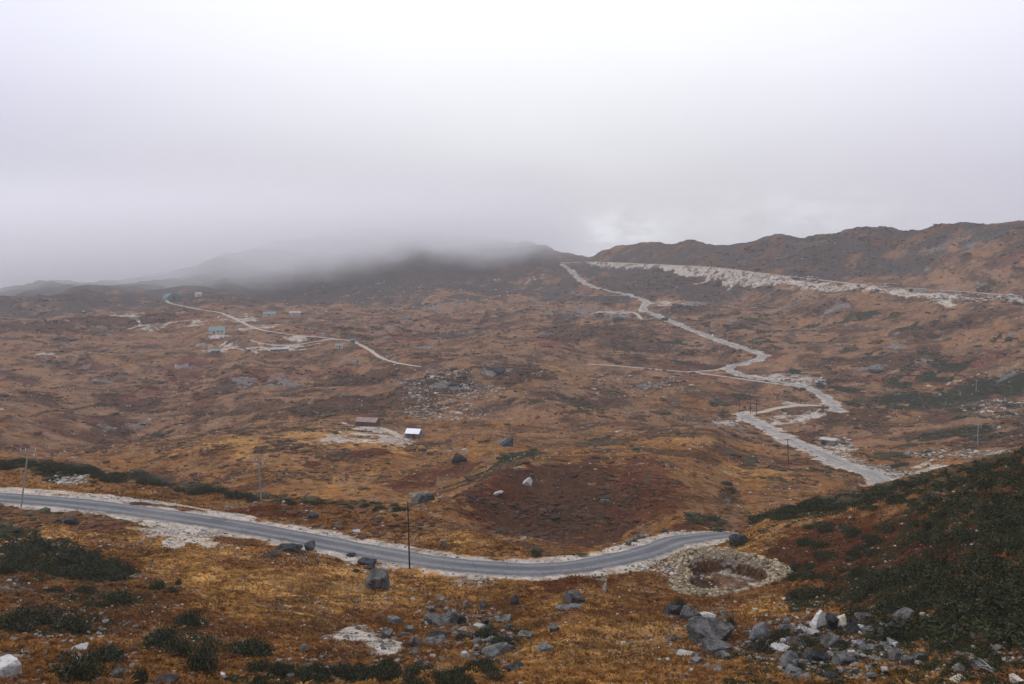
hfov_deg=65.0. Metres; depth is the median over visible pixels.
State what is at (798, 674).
stone
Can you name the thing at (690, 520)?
shrub
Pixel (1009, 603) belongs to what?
shrub cover
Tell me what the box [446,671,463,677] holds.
shrub
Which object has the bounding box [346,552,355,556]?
boulder
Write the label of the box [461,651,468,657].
boulder
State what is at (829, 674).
stone
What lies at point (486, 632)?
shrub
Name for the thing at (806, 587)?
shrub
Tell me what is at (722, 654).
boulder
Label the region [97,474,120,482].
shrub
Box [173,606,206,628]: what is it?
shrub
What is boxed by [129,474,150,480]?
shrub
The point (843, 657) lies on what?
boulder
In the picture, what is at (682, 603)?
shrub
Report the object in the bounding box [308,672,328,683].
shrub
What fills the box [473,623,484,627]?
boulder
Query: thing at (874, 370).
boulder
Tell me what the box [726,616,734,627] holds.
shrub
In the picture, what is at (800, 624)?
scree
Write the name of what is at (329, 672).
shrub
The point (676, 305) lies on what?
boulder
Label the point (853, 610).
shrub
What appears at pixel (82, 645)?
boulder
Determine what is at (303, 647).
boulder
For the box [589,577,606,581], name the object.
culvert
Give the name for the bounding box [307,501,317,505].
shrub
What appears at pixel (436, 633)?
boulder
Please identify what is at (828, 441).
concrete shelter
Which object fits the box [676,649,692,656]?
boulder
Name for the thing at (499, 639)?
shrub
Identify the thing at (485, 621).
stone
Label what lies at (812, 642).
shrub
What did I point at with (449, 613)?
stone
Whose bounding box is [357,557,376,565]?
boulder
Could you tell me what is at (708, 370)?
track
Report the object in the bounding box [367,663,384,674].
shrub
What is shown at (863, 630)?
boulder
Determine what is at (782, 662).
stone
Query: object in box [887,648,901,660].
boulder
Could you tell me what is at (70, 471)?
shrub
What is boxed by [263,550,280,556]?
boulder
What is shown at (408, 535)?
power pole
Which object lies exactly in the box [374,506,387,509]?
shrub
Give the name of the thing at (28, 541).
shrub
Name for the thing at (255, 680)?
shrub
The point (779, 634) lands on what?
shrub
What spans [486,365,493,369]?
boulder
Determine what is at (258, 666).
shrub
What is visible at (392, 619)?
boulder
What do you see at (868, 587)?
shrub
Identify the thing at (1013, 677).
boulder
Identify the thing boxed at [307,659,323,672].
shrub
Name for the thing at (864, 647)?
boulder
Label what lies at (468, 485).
loose stones
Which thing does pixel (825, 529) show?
shrub
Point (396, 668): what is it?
shrub
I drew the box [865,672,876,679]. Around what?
stone
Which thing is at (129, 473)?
shrub
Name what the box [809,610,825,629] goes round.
boulder
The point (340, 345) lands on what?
hut
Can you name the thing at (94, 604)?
shrub
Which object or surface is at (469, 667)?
shrub
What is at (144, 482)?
shrub
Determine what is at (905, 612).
boulder
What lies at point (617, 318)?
boulder
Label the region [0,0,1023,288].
sky
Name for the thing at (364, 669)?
shrub
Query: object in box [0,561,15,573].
shrub
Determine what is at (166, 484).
shrub
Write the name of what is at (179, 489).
shrub
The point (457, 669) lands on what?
shrub
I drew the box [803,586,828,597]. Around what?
shrub
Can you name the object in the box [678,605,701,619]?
boulder
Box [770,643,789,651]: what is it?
boulder
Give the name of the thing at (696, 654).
stone
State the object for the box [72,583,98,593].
shrub
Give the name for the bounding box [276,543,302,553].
boulder
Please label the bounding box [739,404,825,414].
track
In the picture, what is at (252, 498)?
shrub
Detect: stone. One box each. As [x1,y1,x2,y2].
[405,624,413,632]
[412,647,419,654]
[445,611,453,615]
[448,626,456,631]
[480,601,485,608]
[481,617,488,624]
[504,623,513,628]
[690,657,701,662]
[691,652,700,656]
[713,664,722,670]
[719,611,726,616]
[779,624,791,628]
[779,658,786,665]
[781,617,790,623]
[789,659,798,665]
[793,629,802,633]
[793,672,802,681]
[822,671,837,679]
[848,669,857,674]
[853,639,864,647]
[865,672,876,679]
[881,666,888,671]
[887,637,896,645]
[900,654,914,665]
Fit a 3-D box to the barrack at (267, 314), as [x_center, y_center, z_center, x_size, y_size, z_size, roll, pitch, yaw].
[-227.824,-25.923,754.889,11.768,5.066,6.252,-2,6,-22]
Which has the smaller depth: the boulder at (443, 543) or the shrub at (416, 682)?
the shrub at (416, 682)
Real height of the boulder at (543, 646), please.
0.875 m
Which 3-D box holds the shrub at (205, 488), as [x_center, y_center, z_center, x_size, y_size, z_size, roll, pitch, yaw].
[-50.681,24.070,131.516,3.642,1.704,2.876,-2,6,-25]
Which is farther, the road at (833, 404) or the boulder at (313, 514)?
the road at (833, 404)
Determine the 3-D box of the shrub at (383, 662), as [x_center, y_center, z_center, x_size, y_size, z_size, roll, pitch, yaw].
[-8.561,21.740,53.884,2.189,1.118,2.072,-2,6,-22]
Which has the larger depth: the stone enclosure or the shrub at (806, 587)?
the stone enclosure
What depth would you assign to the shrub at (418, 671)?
51.37 m
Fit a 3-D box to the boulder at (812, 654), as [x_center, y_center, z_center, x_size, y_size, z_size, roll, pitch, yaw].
[19.538,20.202,51.292,1.702,1.000,1.386,18,3,5]
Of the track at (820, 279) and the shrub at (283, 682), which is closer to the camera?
the shrub at (283, 682)
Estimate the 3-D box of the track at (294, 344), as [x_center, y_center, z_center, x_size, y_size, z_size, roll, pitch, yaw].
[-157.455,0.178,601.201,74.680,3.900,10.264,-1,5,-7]
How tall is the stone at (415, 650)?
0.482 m
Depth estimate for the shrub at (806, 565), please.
86.44 m
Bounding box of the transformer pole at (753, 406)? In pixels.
[750,397,757,414]
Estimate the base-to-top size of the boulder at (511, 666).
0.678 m
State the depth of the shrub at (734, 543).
109.54 m
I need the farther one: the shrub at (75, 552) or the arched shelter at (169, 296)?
the arched shelter at (169, 296)
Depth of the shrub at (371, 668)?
50.31 m
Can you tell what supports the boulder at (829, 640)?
on the ground at (368, 264)
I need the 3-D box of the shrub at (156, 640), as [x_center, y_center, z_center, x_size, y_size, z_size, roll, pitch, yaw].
[-24.892,21.140,57.341,2.819,2.129,3.744,-1,5,-12]
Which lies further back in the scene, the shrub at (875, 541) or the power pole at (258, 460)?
the power pole at (258, 460)
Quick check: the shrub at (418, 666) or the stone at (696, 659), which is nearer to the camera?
the shrub at (418, 666)
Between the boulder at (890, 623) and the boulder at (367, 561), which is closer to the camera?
the boulder at (890, 623)
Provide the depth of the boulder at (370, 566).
98.36 m
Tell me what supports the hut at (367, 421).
on the ground at (368, 264)
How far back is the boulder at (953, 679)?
37.44 m
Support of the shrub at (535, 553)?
on the ground at (368, 264)
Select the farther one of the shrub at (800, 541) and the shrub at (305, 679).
the shrub at (800, 541)
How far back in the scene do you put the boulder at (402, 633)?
68.80 m
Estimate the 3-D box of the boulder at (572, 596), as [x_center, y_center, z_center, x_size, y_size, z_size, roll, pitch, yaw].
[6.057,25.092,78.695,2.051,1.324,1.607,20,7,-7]
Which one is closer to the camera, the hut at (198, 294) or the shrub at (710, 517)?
the shrub at (710, 517)
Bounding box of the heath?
[0,223,1023,556]
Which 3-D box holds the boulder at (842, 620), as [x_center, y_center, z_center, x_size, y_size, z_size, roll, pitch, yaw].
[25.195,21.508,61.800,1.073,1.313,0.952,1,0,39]
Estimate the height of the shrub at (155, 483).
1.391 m
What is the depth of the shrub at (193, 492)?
129.54 m
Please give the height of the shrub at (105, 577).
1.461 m
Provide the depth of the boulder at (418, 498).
193.96 m
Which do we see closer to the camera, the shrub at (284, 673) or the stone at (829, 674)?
the stone at (829, 674)
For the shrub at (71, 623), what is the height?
1.742 m
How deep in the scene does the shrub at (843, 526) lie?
100.48 m
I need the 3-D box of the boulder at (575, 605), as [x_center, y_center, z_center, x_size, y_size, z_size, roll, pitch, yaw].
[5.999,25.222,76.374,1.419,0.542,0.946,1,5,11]
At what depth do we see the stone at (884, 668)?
44.45 m
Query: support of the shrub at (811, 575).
on the ground at (368, 264)
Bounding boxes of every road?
[0,492,738,576]
[561,264,840,409]
[738,412,889,483]
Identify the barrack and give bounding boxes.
[263,312,275,316]
[289,311,300,315]
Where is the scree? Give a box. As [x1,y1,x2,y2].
[0,262,1023,682]
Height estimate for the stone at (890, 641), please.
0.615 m
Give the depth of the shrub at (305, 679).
46.75 m
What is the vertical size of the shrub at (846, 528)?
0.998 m
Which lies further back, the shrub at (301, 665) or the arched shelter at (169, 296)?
the arched shelter at (169, 296)
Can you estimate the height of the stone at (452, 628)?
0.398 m
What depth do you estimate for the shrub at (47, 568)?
79.01 m
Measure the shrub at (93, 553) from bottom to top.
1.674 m
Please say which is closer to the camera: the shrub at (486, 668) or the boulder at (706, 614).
the shrub at (486, 668)
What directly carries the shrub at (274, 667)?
on the ground at (368, 264)
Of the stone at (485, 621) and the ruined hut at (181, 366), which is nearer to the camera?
the stone at (485, 621)
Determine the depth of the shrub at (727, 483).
202.03 m
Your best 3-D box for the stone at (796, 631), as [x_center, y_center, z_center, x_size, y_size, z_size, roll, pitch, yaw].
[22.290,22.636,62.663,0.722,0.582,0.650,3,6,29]
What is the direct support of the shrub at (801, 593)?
on the ground at (368, 264)
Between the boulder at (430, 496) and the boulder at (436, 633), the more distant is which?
the boulder at (430, 496)
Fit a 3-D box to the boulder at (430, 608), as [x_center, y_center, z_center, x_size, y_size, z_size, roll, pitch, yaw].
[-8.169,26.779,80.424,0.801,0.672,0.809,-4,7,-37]
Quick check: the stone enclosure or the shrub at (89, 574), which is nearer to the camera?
the shrub at (89, 574)
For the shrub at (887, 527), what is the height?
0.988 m
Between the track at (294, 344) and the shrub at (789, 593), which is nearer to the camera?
the shrub at (789, 593)
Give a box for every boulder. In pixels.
[0,654,21,677]
[57,516,78,524]
[71,642,87,649]
[110,668,124,677]
[152,674,180,683]
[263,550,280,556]
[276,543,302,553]
[300,644,306,651]
[304,540,314,550]
[308,511,318,518]
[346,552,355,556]
[352,529,359,534]
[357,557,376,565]
[363,563,374,569]
[364,569,389,589]
[381,628,392,637]
[387,615,402,623]
[398,632,407,636]
[409,638,419,646]
[410,494,427,503]
[422,635,448,643]
[423,613,451,626]
[425,493,434,500]
[425,605,434,611]
[429,631,450,636]
[440,541,446,546]
[444,382,459,384]
[448,614,465,624]
[452,453,466,463]
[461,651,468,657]
[471,637,482,644]
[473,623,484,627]
[481,642,509,656]
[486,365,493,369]
[492,367,505,373]
[493,490,502,495]
[496,614,510,623]
[500,435,512,446]
[503,661,523,671]
[510,594,518,605]
[517,630,533,638]
[523,477,531,486]
[536,642,552,652]
[549,623,559,631]
[555,604,571,610]
[562,590,585,603]
[569,603,582,608]
[600,499,610,503]
[612,317,622,320]
[636,534,643,538]
[663,604,681,614]
[671,303,683,306]
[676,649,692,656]
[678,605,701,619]
[686,616,733,643]
[699,611,715,617]
[702,637,731,653]
[716,650,731,659]
[729,534,747,544]
[749,622,769,640]
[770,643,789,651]
[780,650,798,660]
[785,636,797,642]
[785,666,802,675]
[802,648,829,661]
[806,628,819,636]
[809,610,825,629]
[818,632,846,648]
[826,612,838,629]
[831,651,856,665]
[837,614,846,626]
[845,618,859,634]
[854,612,874,620]
[857,644,874,650]
[860,625,876,635]
[868,369,883,372]
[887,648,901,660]
[889,621,903,628]
[891,607,915,621]
[912,651,926,659]
[949,673,965,682]
[971,660,986,669]
[1009,673,1023,683]
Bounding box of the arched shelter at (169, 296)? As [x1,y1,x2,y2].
[162,293,180,299]
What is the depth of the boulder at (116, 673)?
42.72 m
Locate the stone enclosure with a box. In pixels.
[665,546,793,596]
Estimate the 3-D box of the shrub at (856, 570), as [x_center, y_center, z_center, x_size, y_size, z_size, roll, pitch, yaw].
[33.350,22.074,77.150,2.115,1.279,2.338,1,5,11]
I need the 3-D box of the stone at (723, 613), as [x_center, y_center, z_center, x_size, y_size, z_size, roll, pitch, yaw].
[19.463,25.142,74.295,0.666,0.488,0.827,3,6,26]
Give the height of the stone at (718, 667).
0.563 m
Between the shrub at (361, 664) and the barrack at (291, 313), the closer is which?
the shrub at (361, 664)
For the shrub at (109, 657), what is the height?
1.396 m
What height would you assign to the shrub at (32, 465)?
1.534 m
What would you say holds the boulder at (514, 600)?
on the ground at (368, 264)
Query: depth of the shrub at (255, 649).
56.15 m
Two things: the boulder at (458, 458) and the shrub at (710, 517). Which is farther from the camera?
the boulder at (458, 458)
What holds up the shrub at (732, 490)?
on the ground at (368, 264)
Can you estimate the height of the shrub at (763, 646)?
1.468 m
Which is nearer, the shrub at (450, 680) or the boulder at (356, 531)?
the shrub at (450, 680)
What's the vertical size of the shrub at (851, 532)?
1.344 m
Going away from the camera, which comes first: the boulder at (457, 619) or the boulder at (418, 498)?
the boulder at (457, 619)
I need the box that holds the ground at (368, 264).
[0,220,1023,683]
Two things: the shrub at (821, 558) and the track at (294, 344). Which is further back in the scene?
the track at (294, 344)
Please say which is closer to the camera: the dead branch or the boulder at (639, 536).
the dead branch
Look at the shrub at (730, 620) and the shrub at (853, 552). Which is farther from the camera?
the shrub at (853, 552)
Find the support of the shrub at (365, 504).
on the ground at (368, 264)
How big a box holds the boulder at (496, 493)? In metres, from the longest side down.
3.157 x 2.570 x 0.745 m
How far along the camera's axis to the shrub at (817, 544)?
95.68 m
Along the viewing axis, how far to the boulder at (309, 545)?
105.53 m
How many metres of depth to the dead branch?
37.37 m
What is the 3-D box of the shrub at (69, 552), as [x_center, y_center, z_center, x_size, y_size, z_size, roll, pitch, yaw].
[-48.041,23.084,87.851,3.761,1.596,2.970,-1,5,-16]
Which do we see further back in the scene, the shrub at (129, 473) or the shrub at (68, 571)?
the shrub at (129, 473)
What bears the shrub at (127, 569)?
on the ground at (368, 264)
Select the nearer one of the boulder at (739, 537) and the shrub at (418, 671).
the shrub at (418, 671)
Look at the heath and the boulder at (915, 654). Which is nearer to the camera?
the boulder at (915, 654)
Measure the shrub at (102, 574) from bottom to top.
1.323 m
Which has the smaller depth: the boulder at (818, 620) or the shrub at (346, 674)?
the shrub at (346, 674)
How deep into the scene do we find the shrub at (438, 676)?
44.27 m
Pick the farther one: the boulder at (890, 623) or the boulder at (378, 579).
the boulder at (378, 579)
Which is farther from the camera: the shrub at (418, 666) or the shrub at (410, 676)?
the shrub at (418, 666)
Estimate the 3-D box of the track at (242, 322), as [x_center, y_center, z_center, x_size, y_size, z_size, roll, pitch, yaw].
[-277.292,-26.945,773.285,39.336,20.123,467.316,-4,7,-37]
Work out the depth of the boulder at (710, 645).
60.70 m
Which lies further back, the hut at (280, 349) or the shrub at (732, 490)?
the hut at (280, 349)
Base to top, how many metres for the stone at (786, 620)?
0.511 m
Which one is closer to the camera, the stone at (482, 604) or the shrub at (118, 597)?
the shrub at (118, 597)
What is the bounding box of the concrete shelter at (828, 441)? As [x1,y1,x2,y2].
[818,437,845,444]
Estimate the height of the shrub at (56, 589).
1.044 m
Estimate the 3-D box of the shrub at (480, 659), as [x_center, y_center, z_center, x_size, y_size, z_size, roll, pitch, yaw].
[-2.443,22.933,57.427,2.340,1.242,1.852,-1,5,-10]
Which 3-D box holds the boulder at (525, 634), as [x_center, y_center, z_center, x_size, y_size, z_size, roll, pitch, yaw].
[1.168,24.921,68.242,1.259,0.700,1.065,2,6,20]
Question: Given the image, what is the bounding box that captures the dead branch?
[976,659,996,673]
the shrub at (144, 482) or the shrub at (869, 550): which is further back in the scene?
the shrub at (144, 482)
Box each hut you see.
[175,364,188,368]
[195,292,201,296]
[210,349,220,352]
[270,347,288,351]
[335,343,342,347]
[355,417,379,426]
[404,428,422,438]
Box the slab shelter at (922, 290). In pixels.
[907,288,925,292]
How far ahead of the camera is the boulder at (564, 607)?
76.01 m
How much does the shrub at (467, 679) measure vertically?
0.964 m
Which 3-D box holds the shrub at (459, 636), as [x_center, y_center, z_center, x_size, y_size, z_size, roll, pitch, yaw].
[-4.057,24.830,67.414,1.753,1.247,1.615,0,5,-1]
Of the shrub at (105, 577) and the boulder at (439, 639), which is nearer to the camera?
the boulder at (439, 639)
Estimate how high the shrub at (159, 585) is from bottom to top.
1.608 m
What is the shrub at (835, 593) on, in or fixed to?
on the ground at (368, 264)
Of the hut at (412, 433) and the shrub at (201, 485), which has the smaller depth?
the shrub at (201, 485)
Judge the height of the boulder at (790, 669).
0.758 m
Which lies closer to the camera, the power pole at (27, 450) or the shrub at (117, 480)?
the power pole at (27, 450)
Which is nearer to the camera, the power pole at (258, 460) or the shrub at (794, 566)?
the shrub at (794, 566)
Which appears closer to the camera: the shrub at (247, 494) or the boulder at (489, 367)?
the shrub at (247, 494)
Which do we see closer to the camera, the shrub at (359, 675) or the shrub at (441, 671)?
the shrub at (359, 675)
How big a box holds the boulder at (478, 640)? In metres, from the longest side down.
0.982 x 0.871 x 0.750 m
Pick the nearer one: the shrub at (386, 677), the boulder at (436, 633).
the shrub at (386, 677)
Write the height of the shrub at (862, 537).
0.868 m
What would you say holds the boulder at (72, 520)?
on the ground at (368, 264)
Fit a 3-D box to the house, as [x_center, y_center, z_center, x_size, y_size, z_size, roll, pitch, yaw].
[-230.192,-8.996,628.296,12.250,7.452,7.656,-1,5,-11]
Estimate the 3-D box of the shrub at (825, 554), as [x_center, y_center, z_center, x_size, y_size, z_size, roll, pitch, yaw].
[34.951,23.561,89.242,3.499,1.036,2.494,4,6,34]
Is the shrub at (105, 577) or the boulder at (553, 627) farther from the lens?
the shrub at (105, 577)
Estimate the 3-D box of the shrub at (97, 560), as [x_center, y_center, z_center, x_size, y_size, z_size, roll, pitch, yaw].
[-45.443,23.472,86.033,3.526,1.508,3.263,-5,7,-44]
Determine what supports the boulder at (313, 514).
on the ground at (368, 264)
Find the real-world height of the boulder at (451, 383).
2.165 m
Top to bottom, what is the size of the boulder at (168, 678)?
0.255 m
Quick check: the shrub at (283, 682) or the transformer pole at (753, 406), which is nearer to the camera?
the shrub at (283, 682)
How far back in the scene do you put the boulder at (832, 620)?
61.40 m
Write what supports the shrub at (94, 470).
on the ground at (368, 264)
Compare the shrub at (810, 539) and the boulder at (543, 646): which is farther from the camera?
the shrub at (810, 539)
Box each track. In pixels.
[165,300,349,340]
[250,339,347,345]
[355,341,420,366]
[591,311,642,318]
[591,364,801,386]
[615,262,1018,295]
[688,368,726,371]
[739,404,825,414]
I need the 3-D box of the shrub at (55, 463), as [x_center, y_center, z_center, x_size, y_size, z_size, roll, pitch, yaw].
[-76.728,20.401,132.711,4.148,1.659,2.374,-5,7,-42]
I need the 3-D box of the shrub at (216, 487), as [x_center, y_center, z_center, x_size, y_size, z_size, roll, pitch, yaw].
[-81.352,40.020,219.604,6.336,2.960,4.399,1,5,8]
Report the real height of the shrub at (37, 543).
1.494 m
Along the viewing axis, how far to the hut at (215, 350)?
562.43 m
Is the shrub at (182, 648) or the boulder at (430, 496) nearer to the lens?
the shrub at (182, 648)
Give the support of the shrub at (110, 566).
on the ground at (368, 264)
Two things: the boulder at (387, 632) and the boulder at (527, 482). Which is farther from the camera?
the boulder at (527, 482)
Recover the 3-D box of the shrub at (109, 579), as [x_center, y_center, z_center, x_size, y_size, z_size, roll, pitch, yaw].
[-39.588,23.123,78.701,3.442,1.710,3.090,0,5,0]
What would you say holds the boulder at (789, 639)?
on the ground at (368, 264)
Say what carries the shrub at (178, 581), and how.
on the ground at (368, 264)
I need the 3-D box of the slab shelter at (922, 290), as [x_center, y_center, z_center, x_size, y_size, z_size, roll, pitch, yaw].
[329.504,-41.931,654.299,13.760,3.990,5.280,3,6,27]
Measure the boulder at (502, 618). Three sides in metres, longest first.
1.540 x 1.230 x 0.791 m
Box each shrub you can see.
[0,459,18,469]
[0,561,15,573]
[0,603,36,633]
[5,537,51,550]
[7,602,67,626]
[9,537,51,553]
[17,457,36,464]
[23,462,46,467]
[28,561,65,574]
[35,461,58,466]
[35,462,58,473]
[41,585,64,593]
[48,648,106,683]
[49,611,91,634]
[51,564,86,579]
[54,547,86,558]
[56,462,76,470]
[59,467,77,475]
[65,548,85,562]
[68,548,103,563]
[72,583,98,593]
[73,551,103,565]
[75,465,94,473]
[75,565,106,581]
[77,465,93,474]
[83,570,129,582]
[83,642,128,664]
[84,468,104,474]
[85,598,108,609]
[87,467,97,473]
[89,471,108,478]
[91,569,119,581]
[93,569,128,582]
[93,589,133,605]
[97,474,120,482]
[99,475,128,482]
[101,560,132,570]
[102,476,129,482]
[102,556,123,564]
[108,563,139,575]
[122,468,148,477]
[128,667,150,683]
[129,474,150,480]
[134,479,148,485]
[142,624,180,649]
[147,579,166,591]
[148,479,160,485]
[158,481,177,487]
[163,586,181,593]
[163,638,191,657]
[172,487,185,491]
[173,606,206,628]
[174,579,182,585]
[184,634,220,675]
[185,487,206,494]
[191,483,211,488]
[195,486,213,494]
[210,484,223,489]
[214,486,229,493]
[224,490,244,499]
[229,634,274,658]
[238,492,253,498]
[242,658,272,673]
[246,496,258,501]
[248,674,268,683]
[267,659,293,677]
[269,679,293,683]
[271,661,294,678]
[271,663,303,676]
[284,665,318,679]
[295,668,316,683]
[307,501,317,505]
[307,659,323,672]
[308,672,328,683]
[310,665,339,679]
[320,676,334,683]
[330,661,353,677]
[340,666,360,681]
[350,667,377,683]
[351,658,365,673]
[354,663,380,675]
[355,665,371,676]
[360,502,369,507]
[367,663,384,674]
[368,666,395,682]
[373,656,400,670]
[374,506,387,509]
[385,663,404,675]
[391,668,405,681]
[400,674,430,683]
[402,660,434,672]
[402,669,419,682]
[404,666,423,676]
[424,667,450,676]
[431,672,450,683]
[438,672,462,683]
[446,664,464,675]
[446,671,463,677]
[453,630,472,641]
[453,671,476,683]
[459,660,481,673]
[467,656,490,665]
[472,624,498,637]
[477,657,502,668]
[479,664,505,674]
[482,669,507,681]
[488,634,517,645]
[531,548,540,557]
[670,597,686,607]
[684,518,707,524]
[705,514,719,521]
[720,481,733,485]
[723,486,737,493]
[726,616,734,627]
[728,539,747,547]
[745,637,774,655]
[769,626,792,640]
[784,571,802,581]
[785,588,799,597]
[786,561,800,571]
[794,589,812,599]
[795,536,809,547]
[796,536,817,542]
[797,633,819,647]
[798,583,824,590]
[799,561,814,569]
[801,571,825,580]
[802,523,815,529]
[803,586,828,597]
[808,540,830,548]
[811,549,838,559]
[813,521,836,527]
[814,554,827,560]
[816,525,833,533]
[819,571,841,583]
[828,589,841,596]
[835,566,848,572]
[839,524,855,529]
[839,601,871,617]
[840,554,861,560]
[842,526,862,531]
[844,527,860,537]
[845,547,859,559]
[846,587,871,602]
[848,564,868,577]
[853,543,871,550]
[858,580,875,590]
[859,533,872,539]
[859,548,881,556]
[864,534,886,544]
[873,523,896,532]
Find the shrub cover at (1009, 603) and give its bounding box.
[710,448,1023,683]
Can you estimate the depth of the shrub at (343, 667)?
49.94 m
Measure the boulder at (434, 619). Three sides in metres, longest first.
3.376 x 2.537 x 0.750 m
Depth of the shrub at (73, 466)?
132.10 m
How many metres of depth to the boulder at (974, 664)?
39.41 m
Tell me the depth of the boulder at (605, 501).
184.87 m
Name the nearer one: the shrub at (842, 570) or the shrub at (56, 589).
the shrub at (56, 589)
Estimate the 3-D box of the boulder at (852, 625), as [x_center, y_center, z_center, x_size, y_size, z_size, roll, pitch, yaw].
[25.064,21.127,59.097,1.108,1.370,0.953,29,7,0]
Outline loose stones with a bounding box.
[0,225,1023,683]
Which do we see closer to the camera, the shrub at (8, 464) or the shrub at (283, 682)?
the shrub at (283, 682)
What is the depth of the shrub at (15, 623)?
56.16 m
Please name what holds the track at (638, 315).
on the ground at (368, 264)
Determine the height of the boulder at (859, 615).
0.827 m
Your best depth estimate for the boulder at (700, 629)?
64.52 m
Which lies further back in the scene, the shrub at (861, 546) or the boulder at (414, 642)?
the shrub at (861, 546)
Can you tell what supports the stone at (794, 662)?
on the ground at (368, 264)
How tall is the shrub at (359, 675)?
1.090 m
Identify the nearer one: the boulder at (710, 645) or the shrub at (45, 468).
the boulder at (710, 645)
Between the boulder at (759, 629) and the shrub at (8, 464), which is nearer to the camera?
the boulder at (759, 629)
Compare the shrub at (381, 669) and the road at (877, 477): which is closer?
the shrub at (381, 669)
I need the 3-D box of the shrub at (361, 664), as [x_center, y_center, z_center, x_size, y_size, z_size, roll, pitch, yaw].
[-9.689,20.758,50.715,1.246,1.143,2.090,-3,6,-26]
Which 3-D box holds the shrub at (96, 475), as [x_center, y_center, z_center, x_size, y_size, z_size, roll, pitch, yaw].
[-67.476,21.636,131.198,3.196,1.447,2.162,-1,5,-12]
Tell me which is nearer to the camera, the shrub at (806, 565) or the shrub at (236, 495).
the shrub at (806, 565)
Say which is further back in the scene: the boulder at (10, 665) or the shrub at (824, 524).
the shrub at (824, 524)
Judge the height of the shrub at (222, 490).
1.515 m
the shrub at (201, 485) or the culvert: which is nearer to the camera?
the culvert
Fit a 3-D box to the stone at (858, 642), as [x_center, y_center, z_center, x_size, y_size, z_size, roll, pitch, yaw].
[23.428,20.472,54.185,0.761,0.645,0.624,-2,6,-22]
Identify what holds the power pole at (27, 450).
on the ground at (368, 264)
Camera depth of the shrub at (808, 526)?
106.91 m
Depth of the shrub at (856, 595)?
68.66 m
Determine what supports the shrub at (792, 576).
on the ground at (368, 264)
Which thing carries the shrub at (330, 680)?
on the ground at (368, 264)
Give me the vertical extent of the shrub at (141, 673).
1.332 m
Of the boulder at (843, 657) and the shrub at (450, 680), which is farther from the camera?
the boulder at (843, 657)
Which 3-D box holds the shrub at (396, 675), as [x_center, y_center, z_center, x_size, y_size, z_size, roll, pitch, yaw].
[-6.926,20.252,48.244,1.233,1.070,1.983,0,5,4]
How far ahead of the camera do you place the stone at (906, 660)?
45.69 m
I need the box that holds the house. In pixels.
[208,326,225,333]
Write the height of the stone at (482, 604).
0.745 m
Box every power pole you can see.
[20,448,35,506]
[252,458,264,499]
[407,501,409,568]
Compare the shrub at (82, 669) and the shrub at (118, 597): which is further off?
the shrub at (118, 597)
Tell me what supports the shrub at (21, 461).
on the ground at (368, 264)
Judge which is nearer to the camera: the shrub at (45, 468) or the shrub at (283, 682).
the shrub at (283, 682)
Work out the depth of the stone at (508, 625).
71.77 m
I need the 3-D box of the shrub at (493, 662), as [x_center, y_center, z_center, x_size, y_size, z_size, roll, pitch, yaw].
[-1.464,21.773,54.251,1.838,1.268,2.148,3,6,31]
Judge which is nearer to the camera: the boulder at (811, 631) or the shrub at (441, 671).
the shrub at (441, 671)
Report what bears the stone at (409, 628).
on the ground at (368, 264)
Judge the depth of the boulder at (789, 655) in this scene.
52.23 m
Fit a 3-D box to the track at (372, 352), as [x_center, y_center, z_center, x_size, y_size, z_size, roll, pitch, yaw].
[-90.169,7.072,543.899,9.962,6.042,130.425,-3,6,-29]
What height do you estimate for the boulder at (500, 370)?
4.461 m
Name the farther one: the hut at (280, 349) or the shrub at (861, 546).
the hut at (280, 349)
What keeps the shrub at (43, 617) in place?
on the ground at (368, 264)
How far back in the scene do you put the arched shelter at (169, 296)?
924.83 m
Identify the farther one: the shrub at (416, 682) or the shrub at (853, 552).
the shrub at (853, 552)
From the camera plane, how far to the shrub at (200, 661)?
49.19 m
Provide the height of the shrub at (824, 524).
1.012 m
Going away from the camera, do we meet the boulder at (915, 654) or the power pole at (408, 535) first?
the boulder at (915, 654)
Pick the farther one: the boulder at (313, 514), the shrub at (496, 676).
the boulder at (313, 514)
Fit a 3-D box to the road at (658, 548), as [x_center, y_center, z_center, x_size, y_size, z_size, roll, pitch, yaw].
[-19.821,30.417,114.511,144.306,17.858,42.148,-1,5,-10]
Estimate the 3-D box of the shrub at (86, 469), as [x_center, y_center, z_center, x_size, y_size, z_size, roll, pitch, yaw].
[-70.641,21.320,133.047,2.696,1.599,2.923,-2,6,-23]
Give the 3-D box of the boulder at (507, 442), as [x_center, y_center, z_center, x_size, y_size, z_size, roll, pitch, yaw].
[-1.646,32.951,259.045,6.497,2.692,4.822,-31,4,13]
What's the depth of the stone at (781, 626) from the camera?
64.57 m
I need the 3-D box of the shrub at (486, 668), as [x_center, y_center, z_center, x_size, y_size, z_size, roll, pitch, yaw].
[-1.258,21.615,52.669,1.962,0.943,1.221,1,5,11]
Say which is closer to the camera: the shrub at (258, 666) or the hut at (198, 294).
the shrub at (258, 666)
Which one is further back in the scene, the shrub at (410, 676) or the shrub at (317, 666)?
the shrub at (317, 666)
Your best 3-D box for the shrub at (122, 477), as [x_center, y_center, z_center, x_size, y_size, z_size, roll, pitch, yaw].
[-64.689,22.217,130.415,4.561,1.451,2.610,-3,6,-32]
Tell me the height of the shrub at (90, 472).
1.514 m
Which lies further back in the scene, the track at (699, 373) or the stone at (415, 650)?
the track at (699, 373)
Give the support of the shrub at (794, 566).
on the ground at (368, 264)
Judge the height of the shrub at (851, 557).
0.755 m
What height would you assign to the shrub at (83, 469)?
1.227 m

